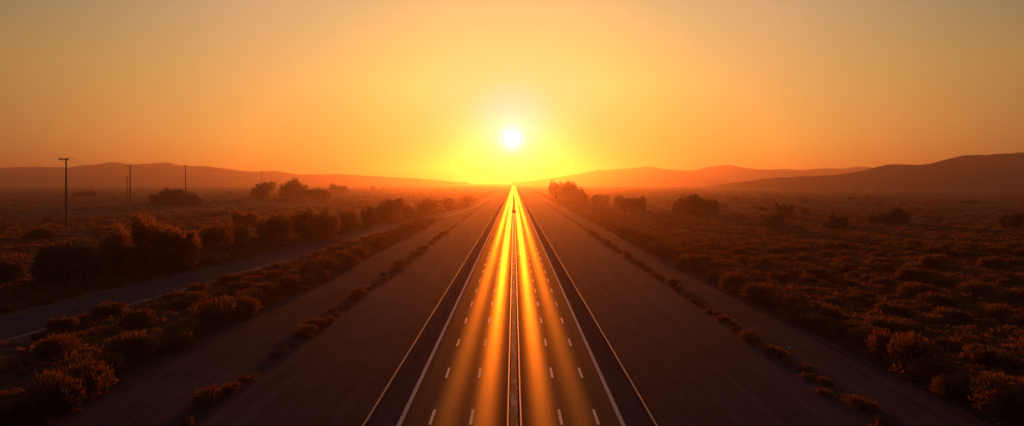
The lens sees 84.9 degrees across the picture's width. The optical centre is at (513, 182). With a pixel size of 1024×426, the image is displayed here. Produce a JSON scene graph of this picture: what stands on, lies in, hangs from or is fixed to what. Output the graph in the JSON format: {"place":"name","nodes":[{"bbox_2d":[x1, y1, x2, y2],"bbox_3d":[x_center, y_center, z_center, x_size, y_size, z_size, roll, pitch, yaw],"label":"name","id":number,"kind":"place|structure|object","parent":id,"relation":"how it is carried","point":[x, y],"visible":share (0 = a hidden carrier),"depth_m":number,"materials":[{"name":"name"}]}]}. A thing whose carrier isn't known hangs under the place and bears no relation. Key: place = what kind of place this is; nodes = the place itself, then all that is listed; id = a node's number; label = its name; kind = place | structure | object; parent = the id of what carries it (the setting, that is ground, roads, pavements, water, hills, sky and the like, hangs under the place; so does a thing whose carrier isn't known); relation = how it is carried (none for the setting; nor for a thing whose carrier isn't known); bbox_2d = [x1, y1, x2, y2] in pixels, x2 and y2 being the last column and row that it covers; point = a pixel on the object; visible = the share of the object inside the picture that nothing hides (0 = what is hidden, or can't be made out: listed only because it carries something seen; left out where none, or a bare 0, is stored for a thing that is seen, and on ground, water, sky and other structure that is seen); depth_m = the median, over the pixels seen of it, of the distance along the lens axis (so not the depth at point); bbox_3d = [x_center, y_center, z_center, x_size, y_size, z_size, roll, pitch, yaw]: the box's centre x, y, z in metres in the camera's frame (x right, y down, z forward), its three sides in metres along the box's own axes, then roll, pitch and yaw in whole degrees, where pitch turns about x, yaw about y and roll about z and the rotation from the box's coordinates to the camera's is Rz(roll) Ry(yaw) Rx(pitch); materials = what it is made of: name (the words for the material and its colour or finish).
{"place":"outdoors","nodes":[
{"label":"outdoors","id":0,"kind":"place"},
{"bbox_2d":[0,162,471,185],"bbox_3d":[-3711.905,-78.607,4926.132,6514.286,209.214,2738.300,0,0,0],"label":"hills","id":1,"kind":"structure","parent":0,"point":[94,175],"depth_m":4455.90,"materials":[{"name":"brown plant"}]},
{"bbox_2d":[0,193,497,341],"bbox_3d":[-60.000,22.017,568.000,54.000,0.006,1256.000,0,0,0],"label":"side road","id":2,"kind":"structure","parent":0,"point":[19,326],"depth_m":117.55,"materials":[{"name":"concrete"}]},
{"bbox_2d":[42,185,509,425],"bbox_3d":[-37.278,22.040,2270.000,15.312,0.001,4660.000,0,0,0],"label":"gravel track","id":3,"kind":"structure","parent":0,"point":[159,394],"depth_m":70.97,"materials":[{"name":"gravel"}]},
{"bbox_2d":[0,184,1023,425],"bbox_3d":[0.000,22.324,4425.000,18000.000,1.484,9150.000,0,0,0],"label":"ground","id":4,"kind":"structure","parent":0,"point":[25,342],"depth_m":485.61,"materials":[{"name":"plant"}]},
{"bbox_2d":[0,256,27,282],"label":"bush","id":5,"kind":"object","parent":4,"relation":"on","point":[11,272],"visible":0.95,"depth_m":122.64,"materials":[{"name":"green plant"}]},
{"bbox_2d":[0,394,52,425],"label":"shrub","id":6,"kind":"object","parent":4,"relation":"on","point":[20,411],"visible":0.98,"depth_m":50.46,"materials":[{"name":"brown plant"}]},
{"bbox_2d":[24,228,57,239],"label":"bush","id":7,"kind":"object","parent":4,"relation":"on","point":[47,234],"visible":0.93,"depth_m":218.38,"materials":[{"name":"green plant"}]},
{"bbox_2d":[23,366,88,417],"bbox_3d":[-44.143,20.188,53.600,5.583,4.962,4.384,0,0,-1],"label":"shrub","id":8,"kind":"object","parent":4,"relation":"on","point":[64,394],"visible":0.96,"depth_m":53.19,"materials":[{"name":"green plant"}]},
{"bbox_2d":[35,332,78,357],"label":"shrub","id":9,"kind":"object","parent":4,"relation":"on","point":[67,347],"visible":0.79,"depth_m":70.23,"materials":[{"name":"brown plant"}]},
{"bbox_2d":[29,334,86,358],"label":"shrub","id":10,"kind":"object","parent":4,"relation":"on","point":[49,348],"visible":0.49,"depth_m":70.51,"materials":[{"name":"brown plant"}]},
{"bbox_2d":[44,314,79,332],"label":"shrub","id":11,"kind":"object","parent":4,"relation":"on","point":[65,323],"visible":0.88,"depth_m":82.26,"materials":[{"name":"brown plant"}]},
{"bbox_2d":[28,241,108,283],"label":"bush","id":12,"kind":"object","parent":4,"relation":"on","point":[67,264],"visible":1,"depth_m":122.54,"materials":[{"name":"green plant"}]},
{"bbox_2d":[47,355,120,399],"bbox_3d":[-44.701,20.383,58.187,7.279,4.675,5.830,0,0,11],"label":"shrub","id":13,"kind":"object","parent":4,"relation":"on","point":[93,375],"visible":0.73,"depth_m":57.73,"materials":[{"name":"green plant"}]},
{"bbox_2d":[53,348,128,380],"bbox_3d":[-46.876,20.726,62.458,6.332,3.964,6.791,0,0,41],"label":"shrub","id":14,"kind":"object","parent":4,"relation":"on","point":[110,358],"visible":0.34,"depth_m":62.71,"materials":[{"name":"brown plant"}]},
{"bbox_2d":[89,300,128,315],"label":"shrub","id":15,"kind":"object","parent":4,"relation":"on","point":[111,308],"visible":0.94,"depth_m":91.76,"materials":[{"name":"brown plant"}]},
{"bbox_2d":[94,219,145,269],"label":"bush","id":16,"kind":"object","parent":4,"relation":"on","point":[117,244],"visible":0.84,"depth_m":139.95,"materials":[{"name":"green plant"}]},
{"bbox_2d":[103,329,163,362],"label":"shrub","id":17,"kind":"object","parent":4,"relation":"on","point":[139,345],"visible":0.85,"depth_m":68.53,"materials":[{"name":"brown plant"}]},
{"bbox_2d":[117,308,157,326],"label":"shrub","id":18,"kind":"object","parent":4,"relation":"on","point":[147,314],"visible":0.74,"depth_m":86.85,"materials":[{"name":"brown plant"}]},
{"bbox_2d":[125,212,201,271],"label":"bush","id":19,"kind":"object","parent":4,"relation":"on","point":[163,247],"visible":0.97,"depth_m":138.33,"materials":[{"name":"green plant"}]},
{"bbox_2d":[148,327,197,354],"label":"shrub","id":20,"kind":"object","parent":4,"relation":"on","point":[170,340],"visible":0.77,"depth_m":73.54,"materials":[{"name":"brown plant"}]},
{"bbox_2d":[146,187,202,204],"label":"thicket","id":21,"kind":"object","parent":4,"relation":"on","point":[166,196],"visible":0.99,"depth_m":556.51,"materials":[{"name":"green plant"}]},
{"bbox_2d":[161,315,199,337],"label":"shrub","id":22,"kind":"object","parent":4,"relation":"on","point":[180,324],"visible":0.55,"depth_m":77.95,"materials":[{"name":"brown plant"}]},
{"bbox_2d":[181,290,208,306],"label":"shrub","id":23,"kind":"object","parent":4,"relation":"on","point":[192,297],"visible":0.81,"depth_m":100.48,"materials":[{"name":"brown plant"}]},
{"bbox_2d":[185,318,213,337],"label":"shrub","id":24,"kind":"object","parent":4,"relation":"on","point":[200,327],"visible":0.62,"depth_m":81.01,"materials":[{"name":"brown plant"}]},
{"bbox_2d":[189,383,222,409],"bbox_3d":[-30.609,21.116,55.877,3.136,1.987,4.752,0,0,-13],"label":"tuft","id":25,"kind":"object","parent":4,"relation":"on","point":[203,396],"visible":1,"depth_m":55.53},
{"bbox_2d":[189,293,239,326],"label":"shrub","id":26,"kind":"object","parent":4,"relation":"on","point":[212,312],"visible":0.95,"depth_m":85.83,"materials":[{"name":"brown plant"}]},
{"bbox_2d":[199,217,232,248],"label":"bush","id":27,"kind":"object","parent":4,"relation":"on","point":[215,234],"visible":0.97,"depth_m":183.27,"materials":[{"name":"green plant"}]},
{"bbox_2d":[214,273,244,282],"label":"shrub","id":28,"kind":"object","parent":4,"relation":"on","point":[223,278],"visible":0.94,"depth_m":123.38,"materials":[{"name":"brown plant"}]},
{"bbox_2d":[218,380,242,394],"bbox_3d":[-29.914,21.489,58.769,2.935,1.242,3.372,0,0,15],"label":"tuft","id":29,"kind":"object","parent":4,"relation":"on","point":[230,388],"visible":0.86,"depth_m":58.51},
{"bbox_2d":[226,280,256,290],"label":"shrub","id":30,"kind":"object","parent":4,"relation":"on","point":[238,286],"visible":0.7,"depth_m":113.59,"materials":[{"name":"brown plant"}]},
{"bbox_2d":[233,223,250,247],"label":"bush","id":31,"kind":"object","parent":4,"relation":"on","point":[241,234],"visible":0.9,"depth_m":183.35,"materials":[{"name":"green plant"}]},
{"bbox_2d":[227,294,262,316],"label":"shrub","id":32,"kind":"object","parent":4,"relation":"on","point":[252,305],"visible":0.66,"depth_m":92.70,"materials":[{"name":"brown plant"}]},
{"bbox_2d":[230,209,260,227],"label":"bush","id":33,"kind":"object","parent":4,"relation":"on","point":[240,218],"visible":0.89,"depth_m":276.10,"materials":[{"name":"green plant"}]},
{"bbox_2d":[233,287,268,303],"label":"shrub","id":34,"kind":"object","parent":4,"relation":"on","point":[259,295],"visible":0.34,"depth_m":100.26,"materials":[{"name":"brown plant"}]},
{"bbox_2d":[250,181,276,198],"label":"tree","id":35,"kind":"object","parent":4,"relation":"on","point":[263,190],"visible":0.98,"depth_m":765.07,"materials":[{"name":"green plant"}]},
{"bbox_2d":[250,281,280,301],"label":"shrub","id":36,"kind":"object","parent":4,"relation":"on","point":[270,289],"visible":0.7,"depth_m":105.40,"materials":[{"name":"brown plant"}]},
{"bbox_2d":[255,209,290,240],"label":"bush","id":37,"kind":"object","parent":4,"relation":"on","point":[273,228],"visible":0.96,"depth_m":205.05,"materials":[{"name":"green plant"}]},
{"bbox_2d":[277,274,303,291],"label":"shrub","id":38,"kind":"object","parent":4,"relation":"on","point":[294,283],"visible":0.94,"depth_m":112.88,"materials":[{"name":"brown plant"}]},
{"bbox_2d":[277,178,307,198],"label":"tree","id":39,"kind":"object","parent":4,"relation":"on","point":[287,189],"visible":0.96,"depth_m":764.04,"materials":[{"name":"green plant"}]},
{"bbox_2d":[287,205,340,240],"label":"bush","id":40,"kind":"object","parent":4,"relation":"on","point":[309,224],"visible":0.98,"depth_m":212.77,"materials":[{"name":"green plant"}]},
{"bbox_2d":[303,187,331,199],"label":"bush","id":41,"kind":"object","parent":4,"relation":"on","point":[318,193],"visible":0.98,"depth_m":736.91,"materials":[{"name":"green plant"}]},
{"bbox_2d":[304,267,330,280],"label":"shrub","id":42,"kind":"object","parent":4,"relation":"on","point":[322,273],"visible":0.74,"depth_m":125.49,"materials":[{"name":"brown plant"}]},
{"bbox_2d":[299,255,339,271],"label":"shrub","id":43,"kind":"object","parent":4,"relation":"on","point":[330,264],"visible":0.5,"depth_m":133.01,"materials":[{"name":"brown plant"}]},
{"bbox_2d":[329,250,357,266],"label":"shrub","id":44,"kind":"object","parent":4,"relation":"on","point":[345,256],"visible":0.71,"depth_m":146.08,"materials":[{"name":"brown plant"}]},
{"bbox_2d":[338,210,358,232],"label":"tree","id":45,"kind":"object","parent":4,"relation":"on","point":[350,216],"visible":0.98,"depth_m":247.16,"materials":[{"name":"green plant"}]},
{"bbox_2d":[192,185,511,425],"bbox_3d":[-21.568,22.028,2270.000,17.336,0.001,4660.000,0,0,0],"label":"verge","id":46,"kind":"structure","parent":4,"relation":"on","point":[341,369],"depth_m":71.35,"materials":[{"name":"soil"}]},
{"bbox_2d":[362,202,501,425],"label":"guardrail","id":47,"kind":"object","parent":46,"relation":"on","point":[387,387],"visible":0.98,"depth_m":71.15,"materials":[{"name":"metal"}]},
{"bbox_2d":[360,205,374,225],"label":"bush","id":48,"kind":"object","parent":4,"relation":"on","point":[368,216],"visible":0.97,"depth_m":281.04,"materials":[{"name":"green plant"}]},
{"bbox_2d":[373,197,404,221],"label":"tree","id":49,"kind":"object","parent":4,"relation":"on","point":[387,210],"visible":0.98,"depth_m":317.59,"materials":[{"name":"green plant"}]},
{"bbox_2d":[414,198,438,212],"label":"tree","id":50,"kind":"object","parent":4,"relation":"on","point":[426,205],"visible":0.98,"depth_m":403.69,"materials":[{"name":"green plant"}]},
{"bbox_2d":[0,201,1023,265],"bbox_3d":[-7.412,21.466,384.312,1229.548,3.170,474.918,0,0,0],"label":"scrub","id":51,"kind":"object","parent":4,"relation":"on","point":[710,231],"visible":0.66,"depth_m":275.94,"materials":[{"name":"plant"}]},
{"bbox_2d":[0,186,1023,202],"bbox_3d":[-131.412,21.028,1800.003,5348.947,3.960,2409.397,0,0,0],"label":"distant scrub","id":52,"kind":"object","parent":4,"relation":"on","point":[905,199],"visible":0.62,"depth_m":794.30,"materials":[{"name":"plant"}]},
{"bbox_2d":[371,185,653,425],"bbox_3d":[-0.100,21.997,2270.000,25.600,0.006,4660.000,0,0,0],"label":"highway","id":53,"kind":"structure","parent":4,"relation":"on","point":[455,372],"depth_m":71.67,"materials":[{"name":"asphalt"}]},
{"bbox_2d":[509,213,518,425],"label":"median","id":54,"kind":"object","parent":53,"relation":"on","point":[513,415],"visible":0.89,"depth_m":70.49,"materials":[{"name":"concrete"}]},
{"bbox_2d":[506,227,512,425],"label":"median rail","id":55,"kind":"object","parent":54,"relation":"on","point":[508,388],"visible":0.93,"depth_m":72.08,"materials":[{"name":"metal"}]},
{"bbox_2d":[514,213,521,425],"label":"median rail","id":56,"kind":"object","parent":54,"relation":"on","point":[519,405],"visible":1,"depth_m":72.35,"materials":[{"name":"metal"}]},
{"bbox_2d":[397,187,634,232],"bbox_3d":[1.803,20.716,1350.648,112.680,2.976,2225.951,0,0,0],"label":"hedge scrub","id":57,"kind":"object","parent":4,"relation":"on","point":[599,219],"visible":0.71,"depth_m":361.27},
{"bbox_2d":[548,180,562,199],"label":"tree","id":58,"kind":"object","parent":4,"relation":"on","point":[554,188],"visible":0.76,"depth_m":697.79,"materials":[{"name":"green plant"}]},
{"bbox_2d":[560,179,587,202],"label":"tree","id":59,"kind":"object","parent":4,"relation":"on","point":[569,190],"visible":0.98,"depth_m":621.69,"materials":[{"name":"green plant"}]},
{"bbox_2d":[617,196,646,212],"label":"bush","id":60,"kind":"object","parent":4,"relation":"on","point":[634,205],"visible":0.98,"depth_m":416.07,"materials":[{"name":"green plant"}]},
{"bbox_2d":[516,185,875,425],"bbox_3d":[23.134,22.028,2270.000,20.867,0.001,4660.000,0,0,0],"label":"verge","id":61,"kind":"structure","parent":4,"relation":"on","point":[684,361],"depth_m":71.35,"materials":[{"name":"soil"}]},
{"bbox_2d":[524,200,657,425],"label":"guardrail","id":62,"kind":"object","parent":61,"relation":"on","point":[636,392],"visible":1,"depth_m":71.16,"materials":[{"name":"metal"}]},
{"bbox_2d":[676,194,720,214],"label":"bush","id":63,"kind":"object","parent":4,"relation":"on","point":[695,204],"visible":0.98,"depth_m":386.35,"materials":[{"name":"green plant"}]},
{"bbox_2d":[685,251,712,269],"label":"shrub","id":64,"kind":"object","parent":4,"relation":"on","point":[690,260],"visible":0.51,"depth_m":139.46,"materials":[{"name":"brown plant"}]},
{"bbox_2d":[718,271,745,290],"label":"shrub","id":65,"kind":"object","parent":4,"relation":"on","point":[729,280],"visible":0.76,"depth_m":113.51,"materials":[{"name":"brown plant"}]},
{"bbox_2d":[729,280,759,296],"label":"shrub","id":66,"kind":"object","parent":4,"relation":"on","point":[736,288],"visible":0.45,"depth_m":109.30,"materials":[{"name":"brown plant"}]},
{"bbox_2d":[735,328,760,343],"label":"tuft","id":67,"kind":"object","parent":4,"relation":"on","point":[749,335],"visible":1,"depth_m":77.83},
{"bbox_2d":[738,281,800,307],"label":"shrub","id":68,"kind":"object","parent":4,"relation":"on","point":[757,292],"visible":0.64,"depth_m":100.74,"materials":[{"name":"brown plant"}]},
{"bbox_2d":[761,211,786,229],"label":"bush","id":69,"kind":"object","parent":4,"relation":"on","point":[772,221],"visible":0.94,"depth_m":260.86,"materials":[{"name":"green plant"}]},
{"bbox_2d":[760,344,792,356],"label":"tuft","id":70,"kind":"object","parent":4,"relation":"on","point":[770,349],"visible":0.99,"depth_m":71.39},
{"bbox_2d":[774,202,793,217],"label":"bush","id":71,"kind":"object","parent":4,"relation":"on","point":[788,208],"visible":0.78,"depth_m":344.06,"materials":[{"name":"green plant"}]},
{"bbox_2d":[767,288,811,309],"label":"shrub","id":72,"kind":"object","parent":4,"relation":"on","point":[778,296],"visible":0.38,"depth_m":96.07,"materials":[{"name":"brown plant"}]},
{"bbox_2d":[776,293,808,314],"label":"shrub","id":73,"kind":"object","parent":4,"relation":"on","point":[783,302],"visible":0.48,"depth_m":92.45,"materials":[{"name":"brown plant"}]},
{"bbox_2d":[802,266,831,278],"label":"shrub","id":74,"kind":"object","parent":4,"relation":"on","point":[815,271],"visible":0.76,"depth_m":127.74,"materials":[{"name":"brown plant"}]},
{"bbox_2d":[814,303,843,319],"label":"shrub","id":75,"kind":"object","parent":4,"relation":"on","point":[831,312],"visible":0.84,"depth_m":90.15,"materials":[{"name":"brown plant"}]},
{"bbox_2d":[821,214,850,229],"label":"bush","id":76,"kind":"object","parent":4,"relation":"on","point":[834,222],"visible":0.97,"depth_m":266.61,"materials":[{"name":"brown plant"}]},
{"bbox_2d":[824,318,872,338],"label":"shrub","id":77,"kind":"object","parent":4,"relation":"on","point":[840,328],"visible":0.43,"depth_m":78.73,"materials":[{"name":"brown plant"}]},
{"bbox_2d":[840,393,883,409],"bbox_3d":[33.947,21.477,54.953,3.802,1.267,3.063,0,0,43],"label":"tuft","id":78,"kind":"object","parent":4,"relation":"on","point":[853,399],"visible":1,"depth_m":54.63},
{"bbox_2d":[846,321,891,346],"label":"shrub","id":79,"kind":"object","parent":4,"relation":"on","point":[861,333],"visible":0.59,"depth_m":75.52,"materials":[{"name":"brown plant"}]},
{"bbox_2d":[868,276,893,286],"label":"shrub","id":80,"kind":"object","parent":4,"relation":"on","point":[886,281],"visible":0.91,"depth_m":118.43,"materials":[{"name":"brown plant"}]},
{"bbox_2d":[871,261,896,272],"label":"shrub","id":81,"kind":"object","parent":4,"relation":"on","point":[886,266],"visible":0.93,"depth_m":138.59,"materials":[{"name":"brown plant"}]},
{"bbox_2d":[861,315,918,332],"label":"shrub","id":82,"kind":"object","parent":4,"relation":"on","point":[891,324],"visible":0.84,"depth_m":82.32,"materials":[{"name":"brown plant"}]},
{"bbox_2d":[876,207,910,223],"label":"bush","id":83,"kind":"object","parent":4,"relation":"on","point":[894,214],"visible":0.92,"depth_m":297.38,"materials":[{"name":"brown plant"}]},
{"bbox_2d":[874,301,914,316],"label":"shrub","id":84,"kind":"object","parent":4,"relation":"on","point":[902,309],"visible":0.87,"depth_m":92.19,"materials":[{"name":"brown plant"}]},
{"bbox_2d":[864,328,931,357],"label":"shrub","id":85,"kind":"object","parent":4,"relation":"on","point":[875,341],"visible":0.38,"depth_m":70.35,"materials":[{"name":"brown plant"}]},
{"bbox_2d":[895,281,930,298],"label":"shrub","id":86,"kind":"object","parent":4,"relation":"on","point":[913,288],"visible":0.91,"depth_m":108.19,"materials":[{"name":"brown plant"}]},
{"bbox_2d":[893,265,933,280],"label":"shrub","id":87,"kind":"object","parent":4,"relation":"on","point":[911,273],"visible":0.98,"depth_m":126.59,"materials":[{"name":"brown plant"}]},
{"bbox_2d":[883,330,948,370],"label":"shrub","id":88,"kind":"object","parent":4,"relation":"on","point":[900,352],"visible":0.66,"depth_m":65.67,"materials":[{"name":"brown plant"}]},
{"bbox_2d":[918,252,947,267],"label":"shrub","id":89,"kind":"object","parent":4,"relation":"on","point":[933,260],"visible":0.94,"depth_m":143.80,"materials":[{"name":"brown plant"}]},
{"bbox_2d":[906,353,966,382],"bbox_3d":[46.692,20.790,61.806,5.133,3.781,5.484,0,0,-18],"label":"shrub","id":90,"kind":"object","parent":4,"relation":"on","point":[934,365],"visible":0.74,"depth_m":61.60,"materials":[{"name":"brown plant"}]},
{"bbox_2d":[923,242,949,253],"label":"shrub","id":91,"kind":"object","parent":4,"relation":"on","point":[939,249],"visible":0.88,"depth_m":170.25,"materials":[{"name":"brown plant"}]},
{"bbox_2d":[916,290,963,306],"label":"shrub","id":92,"kind":"object","parent":4,"relation":"on","point":[940,298],"visible":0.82,"depth_m":100.22,"materials":[{"name":"brown plant"}]},
{"bbox_2d":[930,336,966,348],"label":"shrub","id":93,"kind":"object","parent":4,"relation":"on","point":[941,341],"visible":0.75,"depth_m":73.84,"materials":[{"name":"brown plant"}]},
{"bbox_2d":[931,307,974,323],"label":"shrub","id":94,"kind":"object","parent":4,"relation":"on","point":[959,315],"visible":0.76,"depth_m":88.71,"materials":[{"name":"brown plant"}]},
{"bbox_2d":[927,370,985,401],"bbox_3d":[45.980,20.927,57.761,5.234,3.248,5.296,0,0,39],"label":"shrub","id":95,"kind":"object","parent":4,"relation":"on","point":[947,385],"visible":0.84,"depth_m":57.11,"materials":[{"name":"brown plant"}]},
{"bbox_2d":[957,280,995,295],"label":"shrub","id":96,"kind":"object","parent":4,"relation":"on","point":[978,287],"visible":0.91,"depth_m":109.53,"materials":[{"name":"brown plant"}]},
{"bbox_2d":[975,254,1005,267],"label":"shrub","id":97,"kind":"object","parent":4,"relation":"on","point":[989,262],"visible":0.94,"depth_m":144.21,"materials":[{"name":"brown plant"}]},
{"bbox_2d":[960,341,1021,367],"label":"shrub","id":98,"kind":"object","parent":4,"relation":"on","point":[987,353],"visible":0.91,"depth_m":66.61,"materials":[{"name":"brown plant"}]},
{"bbox_2d":[967,368,1023,424],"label":"shrub","id":99,"kind":"object","parent":4,"relation":"on","point":[1012,399],"visible":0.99,"depth_m":52.75,"materials":[{"name":"green plant"}]},
{"bbox_2d":[975,301,1023,320],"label":"shrub","id":100,"kind":"object","parent":4,"relation":"on","point":[992,309],"visible":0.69,"depth_m":90.02,"materials":[{"name":"brown plant"}]},
{"bbox_2d":[995,212,1023,227],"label":"bush","id":101,"kind":"object","parent":4,"relation":"on","point":[1009,221],"visible":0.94,"depth_m":263.55,"materials":[{"name":"brown plant"}]},
{"bbox_2d":[999,286,1023,301],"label":"shrub","id":102,"kind":"object","parent":4,"relation":"on","point":[1013,294],"visible":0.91,"depth_m":104.23,"materials":[{"name":"brown plant"}]},
{"bbox_2d":[1002,313,1023,329],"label":"shrub","id":103,"kind":"object","parent":4,"relation":"on","point":[1015,319],"visible":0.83,"depth_m":85.70,"materials":[{"name":"brown plant"}]},
{"bbox_2d":[0,0,1023,183],"label":"sky","id":104,"kind":"structure","parent":0,"point":[467,91],"materials":[{"name":"orange"}]},
{"bbox_2d":[512,165,870,185],"bbox_3d":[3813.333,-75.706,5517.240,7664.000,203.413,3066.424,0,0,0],"label":"hills","id":105,"kind":"structure","parent":0,"point":[706,176],"depth_m":5076.34,"materials":[{"name":"brown plant"}]},
{"bbox_2d":[518,185,1008,425],"bbox_3d":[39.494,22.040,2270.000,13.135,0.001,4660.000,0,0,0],"label":"gravel track","id":106,"kind":"structure","parent":0,"point":[899,400],"depth_m":70.97,"materials":[{"name":"gravel"}]},
{"bbox_2d":[708,152,1023,189],"bbox_3d":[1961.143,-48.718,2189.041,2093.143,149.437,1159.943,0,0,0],"label":"hills","id":107,"kind":"structure","parent":0,"point":[988,172],"depth_m":2021.17,"materials":[{"name":"brown plant"}]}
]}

